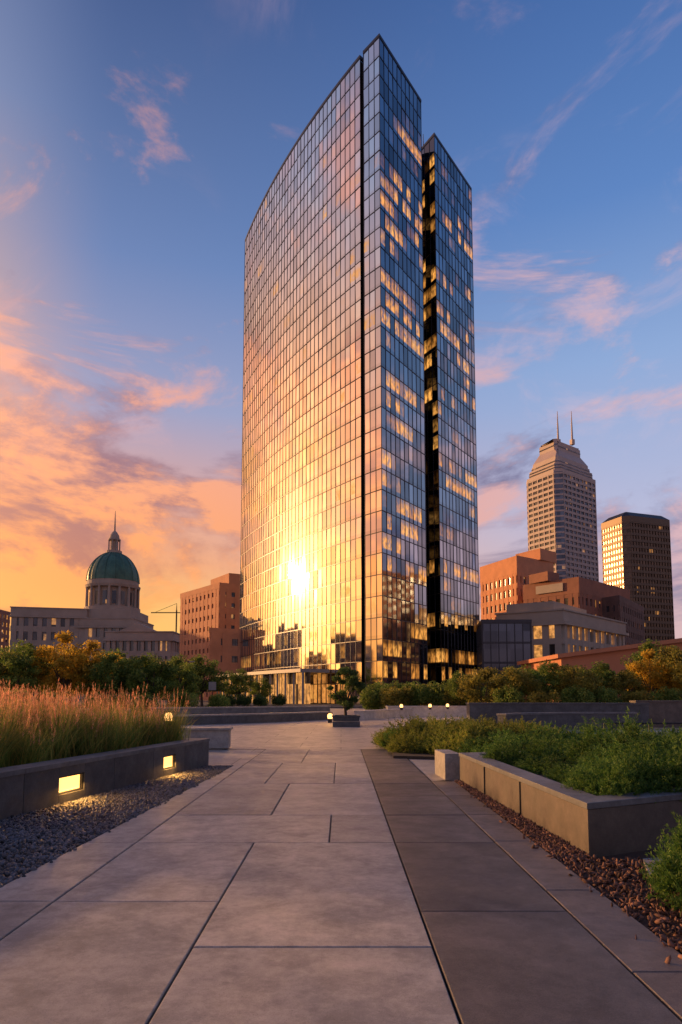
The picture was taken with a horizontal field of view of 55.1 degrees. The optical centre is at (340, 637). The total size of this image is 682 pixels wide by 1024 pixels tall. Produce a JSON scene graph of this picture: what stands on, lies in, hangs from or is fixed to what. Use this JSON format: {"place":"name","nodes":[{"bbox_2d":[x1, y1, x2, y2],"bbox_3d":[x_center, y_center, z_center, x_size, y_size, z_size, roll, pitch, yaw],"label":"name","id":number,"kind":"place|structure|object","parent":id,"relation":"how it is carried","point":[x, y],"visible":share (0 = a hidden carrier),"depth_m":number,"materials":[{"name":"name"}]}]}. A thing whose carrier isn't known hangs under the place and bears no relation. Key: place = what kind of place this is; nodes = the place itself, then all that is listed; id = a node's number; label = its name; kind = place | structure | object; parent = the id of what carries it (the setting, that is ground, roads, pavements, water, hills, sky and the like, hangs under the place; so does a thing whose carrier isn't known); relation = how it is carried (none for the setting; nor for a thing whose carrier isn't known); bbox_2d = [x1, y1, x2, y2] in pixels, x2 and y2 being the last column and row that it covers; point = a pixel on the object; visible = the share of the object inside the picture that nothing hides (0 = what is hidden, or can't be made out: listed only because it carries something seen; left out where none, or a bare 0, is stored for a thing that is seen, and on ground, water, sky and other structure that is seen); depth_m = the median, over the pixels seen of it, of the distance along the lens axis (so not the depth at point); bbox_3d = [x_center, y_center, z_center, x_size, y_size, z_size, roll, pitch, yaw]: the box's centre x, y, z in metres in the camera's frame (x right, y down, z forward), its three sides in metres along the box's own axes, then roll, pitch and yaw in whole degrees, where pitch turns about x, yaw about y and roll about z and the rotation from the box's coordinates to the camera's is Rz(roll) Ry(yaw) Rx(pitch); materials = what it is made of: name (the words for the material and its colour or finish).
{"place":"outdoors","nodes":[
{"label":"outdoors","id":0,"kind":"place"},
{"bbox_2d":[0,749,458,1023],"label":"light stone pavement","id":1,"kind":"structure","parent":0,"point":[248,893],"depth_m":4.42,"materials":[{"name":"stone"}]},
{"bbox_2d":[82,706,382,706],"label":"road","id":2,"kind":"structure","parent":0,"point":[251,706],"depth_m":88.02,"materials":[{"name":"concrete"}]},
{"bbox_2d":[32,705,439,707],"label":"road kerb","id":3,"kind":"structure","parent":2,"relation":"on","point":[287,705],"depth_m":89.63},
{"bbox_2d":[236,693,252,706],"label":"shrub","id":4,"kind":"object","parent":2,"relation":"on","point":[243,699],"visible":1,"depth_m":81.09,"materials":[{"name":"green plant"}]},
{"bbox_2d":[252,693,269,705],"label":"shrub","id":5,"kind":"object","parent":2,"relation":"on","point":[259,700],"visible":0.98,"depth_m":79.24,"materials":[{"name":"green plant"}]},
{"bbox_2d":[271,693,287,705],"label":"shrub","id":6,"kind":"object","parent":2,"relation":"on","point":[281,700],"visible":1,"depth_m":83.29,"materials":[{"name":"green plant"}]},
{"bbox_2d":[517,638,681,701],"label":"terracotta pavilion","id":7,"kind":"structure","parent":2,"relation":"on","point":[612,656],"depth_m":80.08,"materials":[{"name":"orange brick"}]},
{"bbox_2d":[26,699,458,1021],"bbox_3d":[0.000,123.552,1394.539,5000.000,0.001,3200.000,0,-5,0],"label":"ground","id":8,"kind":"structure","parent":0,"point":[205,702],"depth_m":108.31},
{"bbox_2d":[0,609,10,651],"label":"office building","id":9,"kind":"structure","parent":8,"relation":"on","point":[4,628],"depth_m":344.64,"materials":[{"name":"brown brick"}]},
{"bbox_2d":[8,511,179,698],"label":"domed statehouse","id":10,"kind":"structure","parent":8,"relation":"on","point":[110,616],"depth_m":244.13,"materials":[{"name":"grey stone"}]},
{"bbox_2d":[0,738,209,819],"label":"stone planter wall","id":11,"kind":"structure","parent":8,"relation":"on","point":[26,788],"depth_m":9.86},
{"bbox_2d":[59,772,83,794],"bbox_3d":[-3.915,2.078,9.348,0.110,0.250,0.600,-1,-5,11],"label":"recessed wall light","id":12,"kind":"object","parent":11,"relation":"attached to","point":[70,783],"visible":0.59,"depth_m":9.39,"materials":[{"name":"beige"}]},
{"bbox_2d":[164,754,174,769],"bbox_3d":[-3.302,2.340,12.345,0.110,0.250,0.500,-1,-5,11],"label":"recessed wall light","id":13,"kind":"object","parent":11,"relation":"attached to","point":[169,761],"visible":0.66,"depth_m":12.44,"materials":[{"name":"beige"}]},
{"label":"planter soil","id":14,"kind":"structure","parent":11,"relation":"in","visible":0},
{"bbox_2d":[0,680,202,767],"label":"ornamental grass","id":15,"kind":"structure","parent":14,"relation":"on","point":[39,732],"depth_m":11.04,"materials":[{"name":"plant"}]},
{"bbox_2d":[0,765,232,887],"bbox_3d":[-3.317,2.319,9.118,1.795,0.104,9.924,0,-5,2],"label":"gravel bed","id":16,"kind":"object","parent":8,"relation":"on","point":[69,823],"visible":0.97,"depth_m":7.88,"materials":[{"name":"gravel"}]},
{"bbox_2d":[180,654,230,706],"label":"deciduous tree","id":17,"kind":"object","parent":8,"relation":"on","point":[203,686],"visible":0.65,"depth_m":83.98,"materials":[{"name":"green plant"}]},
{"bbox_2d":[179,573,239,699],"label":"brick apartment building","id":18,"kind":"structure","parent":8,"relation":"on","point":[214,604],"depth_m":198.53,"materials":[{"name":"orange brick"}]},
{"bbox_2d":[208,628,240,699],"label":"brick annex building","id":19,"kind":"structure","parent":8,"relation":"on","point":[225,647],"depth_m":151.85,"materials":[{"name":"brown brick"}]},
{"bbox_2d":[208,750,263,764],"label":"plaza walk","id":20,"kind":"structure","parent":8,"relation":"on","point":[229,757],"depth_m":16.16,"materials":[{"name":"concrete"}]},
{"bbox_2d":[222,668,255,698],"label":"deciduous tree","id":21,"kind":"object","parent":8,"relation":"on","point":[241,679],"visible":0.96,"depth_m":94.31,"materials":[{"name":"green plant"}]},
{"bbox_2d":[248,677,273,698],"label":"deciduous tree","id":22,"kind":"object","parent":8,"relation":"on","point":[263,690],"visible":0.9,"depth_m":97.08,"materials":[{"name":"green plant"}]},
{"bbox_2d":[217,33,479,704],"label":"glass skyscraper","id":23,"kind":"structure","parent":8,"relation":"on","point":[359,529],"depth_m":122.03,"materials":[{"name":"blue glass"}]},
{"bbox_2d":[476,619,531,702],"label":"glass office building","id":24,"kind":"structure","parent":8,"relation":"on","point":[502,644],"depth_m":125.42,"materials":[{"name":"glass"}]},
{"bbox_2d":[480,548,556,618],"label":"brick office building","id":25,"kind":"structure","parent":8,"relation":"on","point":[503,582],"depth_m":230.69,"materials":[{"name":"orange brick"}]},
{"bbox_2d":[508,734,569,749],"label":"groundcover plant","id":26,"kind":"object","parent":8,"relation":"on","point":[547,736],"visible":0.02,"depth_m":13.48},
{"bbox_2d":[494,601,628,658],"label":"limestone bank building","id":27,"kind":"structure","parent":8,"relation":"on","point":[558,628],"depth_m":155.07,"materials":[{"name":"stone"}]},
{"bbox_2d":[526,411,598,581],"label":"twin antenna skyscraper","id":28,"kind":"structure","parent":8,"relation":"on","point":[561,504],"depth_m":473.64,"materials":[{"name":"beige stone"}]},
{"bbox_2d":[454,779,681,963],"bbox_3d":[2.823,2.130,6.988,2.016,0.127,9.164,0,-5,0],"label":"mulch bed","id":29,"kind":"object","parent":8,"relation":"on","point":[558,848],"visible":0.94,"depth_m":5.59,"materials":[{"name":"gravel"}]},
{"bbox_2d":[639,811,681,914],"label":"juniper shrub","id":30,"kind":"object","parent":29,"relation":"on","point":[665,882],"visible":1,"depth_m":4.66,"materials":[{"name":"plant"}]},
{"bbox_2d":[648,819,681,891],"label":"juniper shrub","id":31,"kind":"object","parent":29,"relation":"on","point":[656,851],"visible":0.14,"depth_m":5.21,"materials":[{"name":"plant"}]},
{"bbox_2d":[459,752,681,856],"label":"stone planter","id":32,"kind":"object","parent":8,"relation":"on","point":[598,826],"visible":0.6,"depth_m":6.64,"materials":[{"name":"concrete"}]},
{"bbox_2d":[512,761,679,791],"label":"planter bed soil","id":33,"kind":"structure","parent":32,"relation":"in","point":[569,765],"depth_m":9.14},
{"bbox_2d":[463,735,527,752],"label":"groundcover plant","id":34,"kind":"object","parent":33,"relation":"on","point":[478,749],"visible":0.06,"depth_m":13.58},
{"bbox_2d":[479,736,532,765],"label":"juniper shrub","id":35,"kind":"object","parent":33,"relation":"on","point":[509,757],"visible":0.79,"depth_m":10.55,"materials":[{"name":"plant"}]},
{"bbox_2d":[512,750,574,774],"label":"juniper shrub","id":36,"kind":"object","parent":33,"relation":"on","point":[541,766],"visible":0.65,"depth_m":9.50,"materials":[{"name":"plant"}]},
{"bbox_2d":[519,732,572,763],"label":"juniper shrub","id":37,"kind":"object","parent":33,"relation":"on","point":[537,749],"visible":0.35,"depth_m":10.84,"materials":[{"name":"plant"}]},
{"bbox_2d":[541,761,594,784],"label":"juniper shrub","id":38,"kind":"object","parent":33,"relation":"on","point":[555,775],"visible":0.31,"depth_m":8.41,"materials":[{"name":"plant"}]},
{"bbox_2d":[559,750,668,802],"bbox_3d":[2.964,1.506,7.090,1.145,0.622,1.153,0,-5,-3],"label":"juniper shrub","id":39,"kind":"object","parent":33,"relation":"on","point":[592,784],"visible":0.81,"depth_m":6.97,"materials":[{"name":"plant"}]},
{"bbox_2d":[559,708,669,766],"bbox_3d":[4.306,1.571,10.107,1.807,1.080,1.847,2,-5,-23],"label":"juniper shrub","id":40,"kind":"object","parent":33,"relation":"on","point":[575,748],"visible":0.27,"depth_m":10.08,"materials":[{"name":"plant"}]},
{"bbox_2d":[567,736,663,770],"bbox_3d":[3.901,1.639,8.884,1.633,0.693,1.598,-1,-5,13],"label":"juniper shrub","id":41,"kind":"object","parent":33,"relation":"on","point":[589,754],"visible":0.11,"depth_m":8.99,"materials":[{"name":"plant"}]},
{"bbox_2d":[579,720,681,800],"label":"juniper shrub","id":42,"kind":"object","parent":33,"relation":"on","point":[667,767],"visible":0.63,"depth_m":7.39,"materials":[{"name":"plant"}]},
{"bbox_2d":[644,720,681,748],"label":"juniper shrub","id":43,"kind":"object","parent":33,"relation":"on","point":[673,730],"visible":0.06,"depth_m":10.08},
{"bbox_2d":[654,726,681,760],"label":"juniper shrub","id":44,"kind":"object","parent":33,"relation":"on","point":[671,741],"visible":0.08,"depth_m":8.89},
{"bbox_2d":[523,571,629,616],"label":"brick warehouse building","id":45,"kind":"structure","parent":8,"relation":"on","point":[587,595],"depth_m":208.99,"materials":[{"name":"brown brick"}]},
{"bbox_2d":[602,595,644,644],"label":"dark brick building","id":46,"kind":"structure","parent":8,"relation":"on","point":[624,609],"depth_m":214.06,"materials":[{"name":"brown brick"}]},
{"bbox_2d":[601,512,674,642],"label":"bronze glass skyscraper","id":47,"kind":"structure","parent":8,"relation":"on","point":[636,555],"depth_m":391.16,"materials":[{"name":"glass"}]},
{"bbox_2d":[0,0,681,649],"label":"sky","id":48,"kind":"structure","parent":0,"point":[143,142],"materials":[{"name":"blue"}]},
{"bbox_2d":[80,708,681,748],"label":"plaza pavement","id":49,"kind":"structure","parent":0,"point":[318,734],"depth_m":25.76,"materials":[{"name":"stone"}]},
{"bbox_2d":[0,639,42,687],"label":"deciduous tree","id":50,"kind":"object","parent":49,"relation":"on","point":[18,643],"visible":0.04,"depth_m":65.64,"materials":[{"name":"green plant"}]},
{"bbox_2d":[0,643,54,695],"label":"deciduous tree","id":51,"kind":"object","parent":49,"relation":"on","point":[21,662],"visible":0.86,"depth_m":56.99,"materials":[{"name":"green plant"}]},
{"bbox_2d":[29,630,101,704],"bbox_3d":[-25.408,3.062,60.141,6.832,7.639,6.604,4,-6,-37],"label":"deciduous tree","id":52,"kind":"object","parent":49,"relation":"on","point":[58,660],"visible":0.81,"depth_m":59.01,"materials":[{"name":"green plant"}]},
{"bbox_2d":[54,639,122,710],"bbox_3d":[-23.681,3.523,61.718,5.747,6.974,5.874,-2,-5,23],"label":"deciduous tree","id":53,"kind":"object","parent":49,"relation":"on","point":[96,647],"visible":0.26,"depth_m":60.82,"materials":[{"name":"green plant"}]},
{"bbox_2d":[75,651,131,699],"bbox_3d":[-21.375,4.016,59.806,5.309,5.609,5.657,3,-6,-31],"label":"deciduous tree","id":54,"kind":"object","parent":49,"relation":"on","point":[106,666],"visible":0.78,"depth_m":58.88,"materials":[{"name":"green plant"}]},
{"bbox_2d":[106,692,133,712],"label":"shrub","id":55,"kind":"object","parent":49,"relation":"on","point":[119,697],"visible":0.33,"depth_m":51.54,"materials":[{"name":"green plant"}]},
{"bbox_2d":[112,655,162,701],"bbox_3d":[-19.105,4.260,60.757,5.118,5.279,5.530,1,-5,-14],"label":"deciduous tree","id":56,"kind":"object","parent":49,"relation":"on","point":[150,674],"visible":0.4,"depth_m":59.61,"materials":[{"name":"green plant"}]},
{"bbox_2d":[130,692,160,713],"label":"shrub","id":57,"kind":"object","parent":49,"relation":"on","point":[146,696],"visible":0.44,"depth_m":49.64,"materials":[{"name":"green plant"}]},
{"bbox_2d":[123,652,181,699],"bbox_3d":[-17.430,4.026,59.912,5.165,5.609,5.226,5,-7,-45],"label":"deciduous tree","id":58,"kind":"object","parent":49,"relation":"on","point":[155,667],"visible":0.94,"depth_m":59.09,"materials":[{"name":"green plant"}]},
{"bbox_2d":[155,656,203,700],"bbox_3d":[-15.528,4.347,61.754,4.800,5.279,4.844,0,-5,-5],"label":"deciduous tree","id":59,"kind":"object","parent":49,"relation":"on","point":[191,677],"visible":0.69,"depth_m":61.37,"materials":[{"name":"green plant"}]},
{"bbox_2d":[166,690,199,706],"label":"shrub","id":60,"kind":"object","parent":49,"relation":"on","point":[184,699],"visible":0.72,"depth_m":50.90,"materials":[{"name":"green plant"}]},
{"bbox_2d":[178,727,232,749],"bbox_3d":[-3.900,2.841,18.422,1.620,0.630,0.700,0,-5,-3],"label":"stone bench","id":61,"kind":"object","parent":49,"relation":"on","point":[220,738],"visible":0.47,"depth_m":18.14,"materials":[{"name":"concrete"}]},
{"bbox_2d":[207,693,230,706],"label":"shrub","id":62,"kind":"object","parent":49,"relation":"on","point":[218,700],"visible":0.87,"depth_m":52.61,"materials":[{"name":"green plant"}]},
{"bbox_2d":[151,706,330,719],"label":"stone wall","id":63,"kind":"structure","parent":49,"relation":"on","point":[243,710],"depth_m":39.72,"materials":[{"name":"stone"}]},
{"bbox_2d":[173,711,330,724],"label":"stone wall","id":64,"kind":"structure","parent":49,"relation":"on","point":[205,719],"depth_m":35.46,"materials":[{"name":"stone"}]},
{"bbox_2d":[332,715,359,726],"bbox_3d":[0.250,4.096,32.191,1.400,0.550,2.550,0,-5,0],"label":"tree planter box","id":65,"kind":"object","parent":49,"relation":"on","point":[346,721],"visible":0.94,"depth_m":31.13,"materials":[{"name":"concrete"}]},
{"bbox_2d":[326,666,366,715],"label":"potted tree","id":66,"kind":"object","parent":65,"relation":"on","point":[353,683],"visible":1,"depth_m":32.74,"materials":[{"name":"green plant"}]},
{"bbox_2d":[359,685,385,709],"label":"shrub","id":67,"kind":"object","parent":49,"relation":"on","point":[370,697],"visible":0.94,"depth_m":57.31,"materials":[{"name":"green plant"}]},
{"bbox_2d":[354,709,411,719],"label":"stone wall","id":68,"kind":"structure","parent":49,"relation":"on","point":[378,714],"depth_m":42.58,"materials":[{"name":"stone"}]},
{"bbox_2d":[378,686,413,708],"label":"shrub","id":69,"kind":"object","parent":49,"relation":"on","point":[392,696],"visible":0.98,"depth_m":56.23,"materials":[{"name":"green plant"}]},
{"bbox_2d":[400,681,430,705],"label":"shrub","id":70,"kind":"object","parent":49,"relation":"on","point":[416,701],"visible":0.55,"depth_m":57.09,"materials":[{"name":"green plant"}]},
{"bbox_2d":[385,706,466,716],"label":"stone wall","id":71,"kind":"structure","parent":49,"relation":"on","point":[440,711],"depth_m":45.83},
{"bbox_2d":[414,680,452,705],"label":"shrub","id":72,"kind":"object","parent":49,"relation":"on","point":[435,696],"visible":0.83,"depth_m":56.23,"materials":[{"name":"green plant"}]},
{"bbox_2d":[440,686,466,705],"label":"shrub","id":73,"kind":"object","parent":49,"relation":"on","point":[451,701],"visible":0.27,"depth_m":55.13,"materials":[{"name":"green plant"}]},
{"bbox_2d":[441,671,481,705],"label":"deciduous tree","id":74,"kind":"object","parent":49,"relation":"on","point":[452,683],"visible":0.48,"depth_m":54.29,"materials":[{"name":"green plant"}]},
{"bbox_2d":[455,667,510,702],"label":"deciduous tree","id":75,"kind":"object","parent":49,"relation":"on","point":[474,680],"visible":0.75,"depth_m":51.50,"materials":[{"name":"green plant"}]},
{"bbox_2d":[491,685,525,702],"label":"shrub","id":76,"kind":"object","parent":49,"relation":"on","point":[508,695],"visible":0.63,"depth_m":48.22,"materials":[{"name":"green plant"}]},
{"bbox_2d":[488,667,543,702],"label":"deciduous tree","id":77,"kind":"object","parent":49,"relation":"on","point":[514,677],"visible":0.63,"depth_m":49.37,"materials":[{"name":"green plant"}]},
{"bbox_2d":[525,690,560,702],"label":"shrub","id":78,"kind":"object","parent":49,"relation":"on","point":[540,697],"visible":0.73,"depth_m":47.18,"materials":[{"name":"green plant"}]},
{"bbox_2d":[516,659,572,697],"bbox_3d":[15.711,3.844,50.877,4.493,4.355,3.883,-2,-5,17],"label":"deciduous tree","id":79,"kind":"object","parent":49,"relation":"on","point":[546,676],"visible":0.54,"depth_m":50.30,"materials":[{"name":"green plant"}]},
{"bbox_2d":[466,703,649,728],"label":"dark retaining wall","id":80,"kind":"structure","parent":49,"relation":"on","point":[477,710],"depth_m":30.11,"materials":[{"name":"concrete"}]},
{"bbox_2d":[496,712,637,729],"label":"curved stone ramp wall","id":81,"kind":"structure","parent":49,"relation":"on","point":[570,719],"depth_m":28.59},
{"bbox_2d":[556,684,595,702],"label":"shrub","id":82,"kind":"object","parent":49,"relation":"on","point":[571,695],"visible":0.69,"depth_m":47.28,"materials":[{"name":"green plant"}]},
{"bbox_2d":[548,664,604,701],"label":"deciduous tree","id":83,"kind":"object","parent":49,"relation":"on","point":[582,680],"visible":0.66,"depth_m":49.10,"materials":[{"name":"green plant"}]},
{"bbox_2d":[572,660,624,702],"bbox_3d":[20.109,3.931,51.874,4.442,4.355,3.804,-1,-5,17],"label":"deciduous tree","id":84,"kind":"object","parent":49,"relation":"on","point":[604,674],"visible":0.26,"depth_m":51.43,"materials":[{"name":"green plant"}]},
{"bbox_2d":[587,686,623,702],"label":"shrub","id":85,"kind":"object","parent":49,"relation":"on","point":[609,696],"visible":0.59,"depth_m":47.48,"materials":[{"name":"green plant"}]},
{"bbox_2d":[601,669,651,697],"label":"deciduous tree","id":86,"kind":"object","parent":49,"relation":"on","point":[624,680],"visible":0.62,"depth_m":50.34,"materials":[{"name":"green plant"}]},
{"bbox_2d":[618,690,651,702],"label":"shrub","id":87,"kind":"object","parent":49,"relation":"on","point":[626,697],"visible":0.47,"depth_m":47.31,"materials":[{"name":"green plant"}]},
{"bbox_2d":[620,639,681,690],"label":"deciduous tree","id":88,"kind":"object","parent":49,"relation":"on","point":[648,644],"visible":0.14,"depth_m":57.63,"materials":[{"name":"green plant"}]},
{"bbox_2d":[625,649,681,697],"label":"deciduous tree","id":89,"kind":"object","parent":49,"relation":"on","point":[642,671],"visible":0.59,"depth_m":51.20,"materials":[{"name":"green plant"}]},
{"bbox_2d":[629,700,681,727],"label":"tan retaining wall","id":90,"kind":"structure","parent":49,"relation":"on","point":[667,711],"depth_m":30.51,"materials":[{"name":"concrete"}]},
{"bbox_2d":[648,645,681,698],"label":"deciduous tree","id":91,"kind":"object","parent":49,"relation":"on","point":[673,658],"visible":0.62,"depth_m":50.49,"materials":[{"name":"green plant"}]},
{"bbox_2d":[649,686,681,699],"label":"shrub","id":92,"kind":"object","parent":49,"relation":"on","point":[670,694],"visible":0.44,"depth_m":47.67,"materials":[{"name":"green plant"}]},
{"bbox_2d":[409,759,444,780],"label":"plaza walk","id":93,"kind":"structure","parent":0,"point":[426,767],"depth_m":13.71,"materials":[{"name":"stone"}]},
{"bbox_2d":[393,749,434,759],"bbox_3d":[5.625,2.988,17.004,8.750,0.110,7.600,0,-5,0],"label":"planting bed","id":94,"kind":"object","parent":93,"relation":"on","point":[425,756],"visible":0.12,"depth_m":15.65,"materials":[{"name":"soil"}]},
{"bbox_2d":[376,721,424,748],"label":"groundcover plant","id":95,"kind":"object","parent":94,"relation":"on","point":[386,736],"visible":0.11,"depth_m":18.31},
{"bbox_2d":[370,715,431,746],"bbox_3d":[1.993,2.715,18.911,2.393,1.008,2.415,3,-6,-32],"label":"groundcover plant","id":96,"kind":"object","parent":94,"relation":"on","point":[380,735],"visible":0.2,"depth_m":18.75,"materials":[{"name":"green plant"}]},
{"bbox_2d":[382,726,440,753],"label":"groundcover plant","id":97,"kind":"object","parent":94,"relation":"on","point":[403,742],"visible":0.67,"depth_m":16.61,"materials":[{"name":"green plant"}]},
{"bbox_2d":[387,715,448,749],"bbox_3d":[2.399,2.641,18.081,2.418,1.009,2.396,0,-5,2],"label":"groundcover plant","id":98,"kind":"object","parent":94,"relation":"on","point":[435,723],"visible":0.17,"depth_m":17.93,"materials":[{"name":"green plant"}]},
{"bbox_2d":[414,716,486,749],"bbox_3d":[3.010,2.550,17.129,2.459,1.027,2.437,-4,-7,40],"label":"groundcover plant","id":99,"kind":"object","parent":94,"relation":"on","point":[445,727],"visible":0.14,"depth_m":16.89,"materials":[{"name":"green plant"}]},
{"bbox_2d":[420,718,495,754],"bbox_3d":[3.122,2.490,16.308,2.400,1.002,2.378,-4,-7,41],"label":"groundcover plant","id":100,"kind":"object","parent":94,"relation":"on","point":[441,744],"visible":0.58,"depth_m":15.97,"materials":[{"name":"green plant"}]},
{"bbox_2d":[454,728,528,752],"bbox_3d":[3.556,2.401,14.445,2.222,0.876,2.202,-4,-6,35],"label":"groundcover plant","id":101,"kind":"object","parent":94,"relation":"on","point":[478,743],"visible":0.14,"depth_m":14.33,"materials":[{"name":"plant"}]},
{"bbox_2d":[487,722,559,744],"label":"groundcover plant","id":102,"kind":"object","parent":94,"relation":"on","point":[529,735],"visible":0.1,"depth_m":15.44,"materials":[{"name":"plant"}]},
{"bbox_2d":[522,726,577,746],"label":"groundcover plant","id":103,"kind":"object","parent":94,"relation":"on","point":[566,735],"visible":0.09,"depth_m":15.42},
{"bbox_2d":[435,750,459,780],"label":"stone end block","id":104,"kind":"structure","parent":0,"point":[447,765],"depth_m":11.76,"materials":[{"name":"concrete"}]},
{"bbox_2d":[361,749,681,1023],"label":"dark stone pavement","id":105,"kind":"structure","parent":0,"point":[519,929],"depth_m":4.27,"materials":[{"name":"stone"}]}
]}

